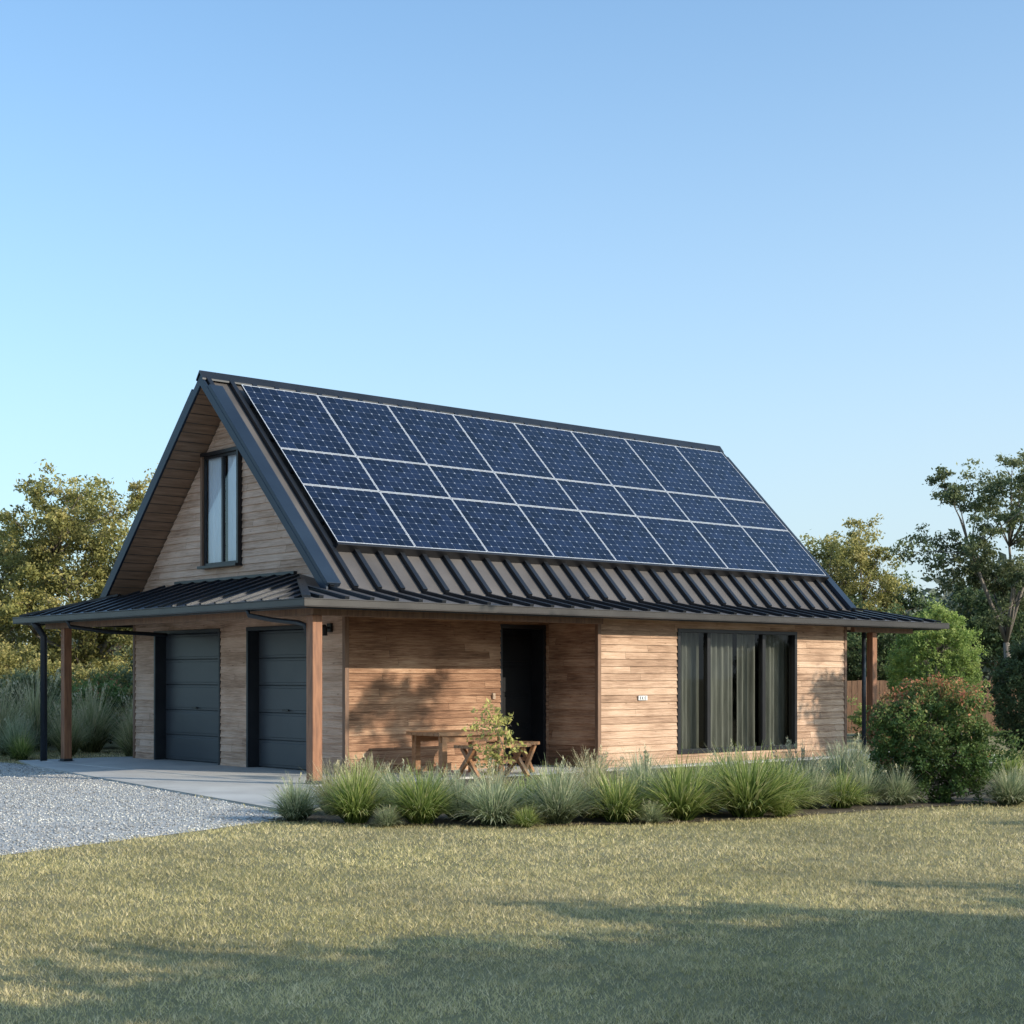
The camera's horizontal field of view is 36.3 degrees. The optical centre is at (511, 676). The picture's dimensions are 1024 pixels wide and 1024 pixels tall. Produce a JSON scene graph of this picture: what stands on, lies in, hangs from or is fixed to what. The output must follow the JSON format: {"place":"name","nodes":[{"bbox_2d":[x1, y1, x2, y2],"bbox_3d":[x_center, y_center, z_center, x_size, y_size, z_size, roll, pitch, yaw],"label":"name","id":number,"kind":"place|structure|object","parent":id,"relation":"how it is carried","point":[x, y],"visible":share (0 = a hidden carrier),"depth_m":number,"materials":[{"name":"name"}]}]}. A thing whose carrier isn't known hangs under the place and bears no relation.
{"place":"outdoors","nodes":[
{"label":"outdoors","id":0,"kind":"place"},
{"bbox_2d":[0,763,280,854],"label":"driveway","id":1,"kind":"structure","parent":0,"point":[13,837],"depth_m":18.36,"materials":[{"name":"grey gravel"}]},
{"bbox_2d":[0,707,1023,1023],"bbox_3d":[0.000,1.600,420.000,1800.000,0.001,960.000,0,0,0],"label":"ground","id":2,"kind":"structure","parent":0,"point":[554,1005],"depth_m":9.84,"materials":[{"name":"green plant"}]},
{"bbox_2d":[0,678,37,755],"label":"tussock plant","id":3,"kind":"object","parent":2,"relation":"on","point":[4,714],"visible":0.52,"depth_m":31.43,"materials":[{"name":"green plant"}]},
{"bbox_2d":[3,727,39,759],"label":"tussock plant","id":4,"kind":"object","parent":2,"relation":"on","point":[22,750],"visible":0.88,"depth_m":29.80,"materials":[{"name":"green plant"}]},
{"bbox_2d":[0,708,47,758],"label":"tussock plant","id":5,"kind":"object","parent":2,"relation":"on","point":[9,737],"visible":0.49,"depth_m":30.19,"materials":[{"name":"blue plant"}]},
{"bbox_2d":[0,665,75,745],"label":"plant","id":6,"kind":"object","parent":2,"relation":"on","point":[27,676],"visible":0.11,"depth_m":35.47,"materials":[{"name":"green plant"}]},
{"bbox_2d":[0,666,77,750],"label":"tussock plant","id":7,"kind":"object","parent":2,"relation":"on","point":[35,718],"visible":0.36,"depth_m":33.20,"materials":[{"name":"green plant"}]},
{"bbox_2d":[0,641,79,687],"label":"shrub","id":8,"kind":"object","parent":2,"relation":"on","point":[7,662],"visible":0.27,"depth_m":38.92,"materials":[{"name":"green plant"}]},
{"bbox_2d":[0,522,81,672],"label":"gum tree","id":9,"kind":"object","parent":2,"relation":"on","point":[4,570],"visible":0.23,"depth_m":46.25,"materials":[{"name":"green plant"}]},
{"bbox_2d":[32,701,98,755],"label":"tussock plant","id":10,"kind":"object","parent":2,"relation":"on","point":[76,739],"visible":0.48,"depth_m":31.49,"materials":[{"name":"green plant"}]},
{"bbox_2d":[0,459,157,683],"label":"gum tree","id":11,"kind":"object","parent":2,"relation":"on","point":[50,551],"visible":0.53,"depth_m":43.95,"materials":[{"name":"green plant"}]},
{"bbox_2d":[52,678,129,751],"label":"tussock plant","id":12,"kind":"object","parent":2,"relation":"on","point":[99,729],"visible":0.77,"depth_m":32.82,"materials":[{"name":"green plant"}]},
{"bbox_2d":[49,665,132,744],"bbox_3d":[-9.179,0.688,34.902,2.326,1.937,2.546,0,0,40],"label":"plant","id":13,"kind":"object","parent":2,"relation":"on","point":[109,686],"visible":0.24,"depth_m":34.63,"materials":[{"name":"green plant"}]},
{"bbox_2d":[52,652,131,741],"bbox_3d":[-10.176,0.493,38.084,2.872,2.276,3.682,0,0,-29],"label":"shrub","id":14,"kind":"object","parent":2,"relation":"on","point":[82,674],"visible":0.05,"depth_m":38.14,"materials":[{"name":"green plant"}]},
{"bbox_2d":[80,684,132,738],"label":"shrub","id":15,"kind":"object","parent":2,"relation":"on","point":[130,689],"visible":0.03,"depth_m":34.56,"materials":[{"name":"green plant"}]},
{"bbox_2d":[85,645,132,695],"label":"shrub","id":16,"kind":"object","parent":2,"relation":"on","point":[128,675],"visible":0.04,"depth_m":36.99,"materials":[{"name":"green plant"}]},
{"bbox_2d":[95,702,132,756],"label":"tussock plant","id":17,"kind":"object","parent":2,"relation":"on","point":[127,745],"visible":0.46,"depth_m":30.74,"materials":[{"name":"green plant"}]},
{"bbox_2d":[107,687,132,740],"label":"tussock plant","id":18,"kind":"object","parent":2,"relation":"on","point":[127,707],"visible":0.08,"depth_m":33.09,"materials":[{"name":"green plant"}]},
{"bbox_2d":[18,760,332,810],"bbox_3d":[-4.919,1.596,24.248,3.141,0.048,13.230,0,0,-28],"label":"concrete apron","id":19,"kind":"object","parent":2,"relation":"on","point":[245,792],"visible":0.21,"depth_m":23.00,"materials":[{"name":"grey concrete"}]},
{"bbox_2d":[13,370,949,785],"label":"house","id":20,"kind":"structure","parent":2,"relation":"on","point":[299,578],"depth_m":27.58,"materials":[{"name":"wood"}]},
{"bbox_2d":[166,633,217,762],"bbox_3d":[-5.808,0.380,28.721,0.115,2.360,2.300,0,0,-41],"label":"garage door","id":21,"kind":"structure","parent":20,"relation":"in","point":[191,659],"depth_m":28.80,"materials":[{"name":"paint"}]},
{"bbox_2d":[197,446,246,569],"bbox_3d":[-5.049,-2.930,27.313,0.320,2.140,1.300,0,0,-41],"label":"window","id":22,"kind":"structure","parent":20,"relation":"in","point":[212,464],"depth_m":27.45,"materials":[{"name":"clear glass"}]},
{"bbox_2d":[259,629,305,769],"bbox_3d":[-3.798,0.380,26.412,0.115,2.360,1.820,0,0,-41],"label":"garage door","id":23,"kind":"structure","parent":20,"relation":"in","point":[282,653],"depth_m":26.51,"materials":[{"name":"paint"}]},
{"bbox_2d":[406,729,507,776],"bbox_3d":[-0.866,1.215,24.967,1.440,0.700,0.844,0,0,-41],"label":"outdoor table","id":24,"kind":"object","parent":20,"relation":"on","point":[442,737],"visible":0.67,"depth_m":24.75,"materials":[{"name":"brown wood"}]},
{"bbox_2d":[487,741,539,773],"bbox_3d":[0.021,1.320,25.472,0.750,0.529,0.486,0,0,29],"label":"bench","id":25,"kind":"object","parent":20,"relation":"on","point":[526,758],"visible":0.47,"depth_m":25.35,"materials":[{"name":"brown wood"}]},
{"bbox_2d":[503,629,530,764],"bbox_3d":[-0.018,0.359,27.525,0.956,2.393,0.055,0,0,-41],"label":"front door","id":26,"kind":"structure","parent":20,"relation":"in","point":[516,643],"depth_m":27.59,"materials":[{"name":"paint"}]},
{"bbox_2d":[676,628,796,753],"bbox_3d":[4.194,0.305,29.352,3.590,2.350,0.439,0,0,-41],"label":"window","id":27,"kind":"structure","parent":20,"relation":"in","point":[717,644],"depth_m":29.51,"materials":[{"name":"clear glass"}]},
{"bbox_2d":[1,551,1022,692],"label":"wood","id":28,"kind":"object","parent":2,"relation":"on","point":[986,674],"visible":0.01,"depth_m":87.33,"materials":[{"name":"green plant"}]},
{"bbox_2d":[266,757,1023,825],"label":"garden bed","id":29,"kind":"object","parent":2,"relation":"on","point":[722,813],"visible":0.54,"depth_m":18.04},
{"bbox_2d":[256,772,331,819],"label":"tussock plant","id":30,"kind":"object","parent":29,"relation":"on","point":[291,809],"visible":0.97,"depth_m":17.25,"materials":[{"name":"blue plant"}]},
{"bbox_2d":[301,755,375,813],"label":"tussock plant","id":31,"kind":"object","parent":29,"relation":"on","point":[327,778],"visible":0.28,"depth_m":18.02,"materials":[{"name":"green plant"}]},
{"bbox_2d":[295,749,401,823],"bbox_3d":[-1.730,1.173,16.986,1.353,0.828,1.318,0,0,23],"label":"tussock plant","id":32,"kind":"object","parent":29,"relation":"on","point":[355,800],"visible":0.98,"depth_m":16.84,"materials":[{"name":"green plant"}]},
{"bbox_2d":[340,753,411,805],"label":"tussock plant","id":33,"kind":"object","parent":29,"relation":"on","point":[372,764],"visible":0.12,"depth_m":18.94,"materials":[{"name":"green plant"}]},
{"bbox_2d":[368,803,407,826],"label":"tussock plant","id":34,"kind":"object","parent":29,"relation":"on","point":[384,818],"visible":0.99,"depth_m":16.56,"materials":[{"name":"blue plant"}]},
{"bbox_2d":[369,760,435,817],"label":"tussock plant","id":35,"kind":"object","parent":29,"relation":"on","point":[386,777],"visible":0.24,"depth_m":17.61,"materials":[{"name":"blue plant"}]},
{"bbox_2d":[370,754,471,823],"bbox_3d":[-0.988,1.203,16.912,1.343,0.768,1.402,0,0,-19],"label":"tussock plant","id":36,"kind":"object","parent":29,"relation":"on","point":[422,807],"visible":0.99,"depth_m":16.80,"materials":[{"name":"green plant"}]},
{"bbox_2d":[413,761,465,795],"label":"tussock plant","id":37,"kind":"object","parent":29,"relation":"on","point":[445,772],"visible":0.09,"depth_m":18.79,"materials":[{"name":"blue plant"}]},
{"bbox_2d":[434,764,489,819],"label":"tussock plant","id":38,"kind":"object","parent":29,"relation":"on","point":[458,804],"visible":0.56,"depth_m":17.28,"materials":[{"name":"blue plant"}]},
{"bbox_2d":[454,743,530,778],"bbox_3d":[-0.301,1.320,24.395,1.250,0.529,0.486,0,0,-44],"label":"bench","id":39,"kind":"object","parent":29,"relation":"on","point":[471,763],"visible":0.69,"depth_m":24.14,"materials":[{"name":"brown wood"}]},
{"bbox_2d":[461,697,527,779],"bbox_3d":[-0.223,0.952,21.313,0.907,1.345,0.727,0,0,15],"label":"sapling","id":40,"kind":"object","parent":29,"relation":"on","point":[498,732],"visible":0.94,"depth_m":21.27,"materials":[{"name":"green plant"}]},
{"bbox_2d":[468,758,524,793],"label":"tussock plant","id":41,"kind":"object","parent":29,"relation":"on","point":[495,776],"visible":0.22,"depth_m":18.66,"materials":[{"name":"green plant"}]},
{"bbox_2d":[446,768,548,824],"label":"tussock plant","id":42,"kind":"object","parent":29,"relation":"on","point":[492,806],"visible":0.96,"depth_m":16.67,"materials":[{"name":"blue plant"}]},
{"bbox_2d":[498,767,550,816],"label":"tussock plant","id":43,"kind":"object","parent":29,"relation":"on","point":[525,793],"visible":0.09,"depth_m":17.37,"materials":[{"name":"green plant"}]},
{"bbox_2d":[507,803,544,827],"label":"tussock plant","id":44,"kind":"object","parent":29,"relation":"on","point":[523,821],"visible":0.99,"depth_m":16.45,"materials":[{"name":"green plant"}]},
{"bbox_2d":[518,758,581,794],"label":"tussock plant","id":45,"kind":"object","parent":29,"relation":"on","point":[546,775],"visible":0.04,"depth_m":19.07,"materials":[{"name":"green plant"}]},
{"bbox_2d":[509,754,616,823],"bbox_3d":[0.526,1.212,16.949,1.502,0.760,1.638,0,0,-18],"label":"tussock plant","id":46,"kind":"object","parent":29,"relation":"on","point":[560,804],"visible":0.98,"depth_m":16.81,"materials":[{"name":"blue plant"}]},
{"bbox_2d":[557,746,626,785],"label":"tussock plant","id":47,"kind":"object","parent":29,"relation":"on","point":[586,765],"visible":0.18,"depth_m":19.35,"materials":[{"name":"green plant"}]},
{"bbox_2d":[542,756,642,817],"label":"tussock plant","id":48,"kind":"object","parent":29,"relation":"on","point":[592,815],"visible":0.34,"depth_m":17.60,"materials":[{"name":"green plant"}]},
{"bbox_2d":[578,758,667,821],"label":"tussock plant","id":49,"kind":"object","parent":29,"relation":"on","point":[624,805],"visible":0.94,"depth_m":17.02,"materials":[{"name":"green plant"}]},
{"bbox_2d":[607,748,667,815],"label":"tussock plant","id":50,"kind":"object","parent":29,"relation":"on","point":[646,765],"visible":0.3,"depth_m":17.79,"materials":[{"name":"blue plant"}]},
{"bbox_2d":[607,741,668,787],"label":"tussock plant","id":51,"kind":"object","parent":29,"relation":"on","point":[635,754],"visible":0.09,"depth_m":19.37,"materials":[{"name":"blue plant"}]},
{"bbox_2d":[632,799,673,823],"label":"tussock plant","id":52,"kind":"object","parent":29,"relation":"on","point":[654,817],"visible":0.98,"depth_m":16.90,"materials":[{"name":"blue plant"}]},
{"bbox_2d":[621,748,743,820],"bbox_3d":[1.873,1.166,17.361,1.751,0.841,1.611,0,0,-17],"label":"tussock plant","id":53,"kind":"object","parent":29,"relation":"on","point":[687,799],"visible":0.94,"depth_m":17.17,"materials":[{"name":"green plant"}]},
{"bbox_2d":[660,754,731,777],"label":"tussock plant","id":54,"kind":"object","parent":29,"relation":"on","point":[686,770],"visible":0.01,"depth_m":19.60,"materials":[{"name":"green plant"}]},
{"bbox_2d":[659,750,748,812],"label":"tussock plant","id":55,"kind":"object","parent":29,"relation":"on","point":[716,809],"visible":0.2,"depth_m":18.17,"materials":[{"name":"green plant"}]},
{"bbox_2d":[697,740,763,780],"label":"tussock plant","id":56,"kind":"object","parent":29,"relation":"on","point":[714,753],"visible":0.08,"depth_m":19.66,"materials":[{"name":"green plant"}]},
{"bbox_2d":[691,739,821,816],"bbox_3d":[2.687,1.110,17.763,1.815,0.951,1.920,0,0,-41],"label":"tussock plant","id":57,"kind":"object","parent":29,"relation":"on","point":[757,796],"visible":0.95,"depth_m":17.57,"materials":[{"name":"green plant"}]},
{"bbox_2d":[735,740,786,772],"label":"tussock plant","id":58,"kind":"object","parent":29,"relation":"on","point":[761,759],"visible":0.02,"depth_m":20.25,"materials":[{"name":"green plant"}]},
{"bbox_2d":[765,792,807,816],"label":"tussock plant","id":59,"kind":"object","parent":29,"relation":"on","point":[777,811],"visible":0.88,"depth_m":17.68,"materials":[{"name":"green plant"}]},
{"bbox_2d":[748,738,833,811],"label":"tussock plant","id":60,"kind":"object","parent":29,"relation":"on","point":[799,796],"visible":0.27,"depth_m":18.27,"materials":[{"name":"green plant"}]},
{"bbox_2d":[768,737,845,781],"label":"tussock plant","id":61,"kind":"object","parent":29,"relation":"on","point":[803,758],"visible":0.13,"depth_m":20.66,"materials":[{"name":"green plant"}]},
{"bbox_2d":[785,751,855,808],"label":"tussock plant","id":62,"kind":"object","parent":29,"relation":"on","point":[820,785],"visible":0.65,"depth_m":18.73,"materials":[{"name":"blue plant"}]},
{"bbox_2d":[811,738,876,783],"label":"tussock plant","id":63,"kind":"object","parent":29,"relation":"on","point":[846,757],"visible":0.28,"depth_m":21.27,"materials":[{"name":"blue plant"}]},
{"bbox_2d":[820,733,877,773],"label":"tussock plant","id":64,"kind":"object","parent":29,"relation":"on","point":[853,749],"visible":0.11,"depth_m":22.70,"materials":[{"name":"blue plant"}]},
{"bbox_2d":[815,761,886,807],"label":"tussock plant","id":65,"kind":"object","parent":29,"relation":"on","point":[851,799],"visible":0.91,"depth_m":18.83,"materials":[{"name":"green plant"}]},
{"bbox_2d":[834,759,904,804],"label":"tussock plant","id":66,"kind":"object","parent":29,"relation":"on","point":[872,784],"visible":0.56,"depth_m":19.32,"materials":[{"name":"green plant"}]},
{"bbox_2d":[853,750,911,785],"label":"tussock plant","id":67,"kind":"object","parent":29,"relation":"on","point":[878,768],"visible":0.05,"depth_m":21.71,"materials":[{"name":"green plant"}]},
{"bbox_2d":[870,762,928,804],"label":"tussock plant","id":68,"kind":"object","parent":29,"relation":"on","point":[901,787],"visible":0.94,"depth_m":19.29,"materials":[{"name":"green plant"}]},
{"bbox_2d":[865,672,1023,803],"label":"flowering shrub","id":69,"kind":"object","parent":29,"relation":"on","point":[950,707],"visible":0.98,"depth_m":19.61,"materials":[{"name":"green plant"}]},
{"bbox_2d":[965,763,1023,804],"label":"tussock plant","id":70,"kind":"object","parent":29,"relation":"on","point":[1010,791],"visible":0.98,"depth_m":19.32,"materials":[{"name":"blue plant"}]},
{"bbox_2d":[988,740,1023,780],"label":"tussock plant","id":71,"kind":"object","parent":29,"relation":"on","point":[1010,763],"visible":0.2,"depth_m":23.06,"materials":[{"name":"green plant"}]},
{"bbox_2d":[799,513,914,658],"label":"gum tree","id":72,"kind":"object","parent":2,"relation":"on","point":[836,556],"visible":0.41,"depth_m":59.45,"materials":[{"name":"green plant"}]},
{"bbox_2d":[847,695,890,737],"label":"shrub","id":73,"kind":"object","parent":2,"relation":"on","point":[857,720],"visible":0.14,"depth_m":40.56,"materials":[{"name":"green plant"}]},
{"bbox_2d":[846,594,938,720],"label":"tree","id":74,"kind":"object","parent":2,"relation":"on","point":[854,668],"visible":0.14,"depth_m":54.94,"materials":[{"name":"green plant"}]},
{"bbox_2d":[859,720,932,745],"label":"shrub","id":75,"kind":"object","parent":2,"relation":"on","point":[900,735],"depth_m":35.41,"materials":[{"name":"green plant"}]},
{"bbox_2d":[850,557,952,680],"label":"tree","id":76,"kind":"object","parent":2,"relation":"on","point":[914,604],"visible":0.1,"depth_m":61.93,"materials":[{"name":"green plant"}]},
{"bbox_2d":[847,677,1023,735],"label":"fence","id":77,"kind":"object","parent":2,"relation":"on","point":[856,689],"visible":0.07,"depth_m":42.00,"materials":[{"name":"brown wood"}]},
{"bbox_2d":[882,594,990,739],"bbox_3d":[10.354,-0.212,37.999,2.578,3.677,2.569,0,0,0],"label":"round shrub","id":78,"kind":"object","parent":2,"relation":"on","point":[962,658],"visible":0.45,"depth_m":37.50,"materials":[{"name":"green plant"}]},
{"bbox_2d":[881,448,1023,658],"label":"gum tree","id":79,"kind":"object","parent":2,"relation":"on","point":[977,569],"visible":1,"depth_m":49.56,"materials":[{"name":"green plant"}]},
{"bbox_2d":[926,581,1023,680],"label":"tree","id":80,"kind":"object","parent":2,"relation":"on","point":[967,599],"visible":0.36,"depth_m":56.76,"materials":[{"name":"green plant"}]},
{"bbox_2d":[974,567,1023,672],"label":"tree","id":81,"kind":"object","parent":2,"relation":"on","point":[1004,614],"visible":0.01,"depth_m":60.21,"materials":[{"name":"green plant"}]},
{"bbox_2d":[982,638,1023,759],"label":"round shrub","id":82,"kind":"object","parent":2,"relation":"on","point":[1009,672],"visible":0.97,"depth_m":29.79,"materials":[{"name":"green plant"}]},
{"bbox_2d":[0,0,1023,643],"label":"sky","id":83,"kind":"structure","parent":0,"point":[786,237],"materials":[{"name":"blue"}]}
]}

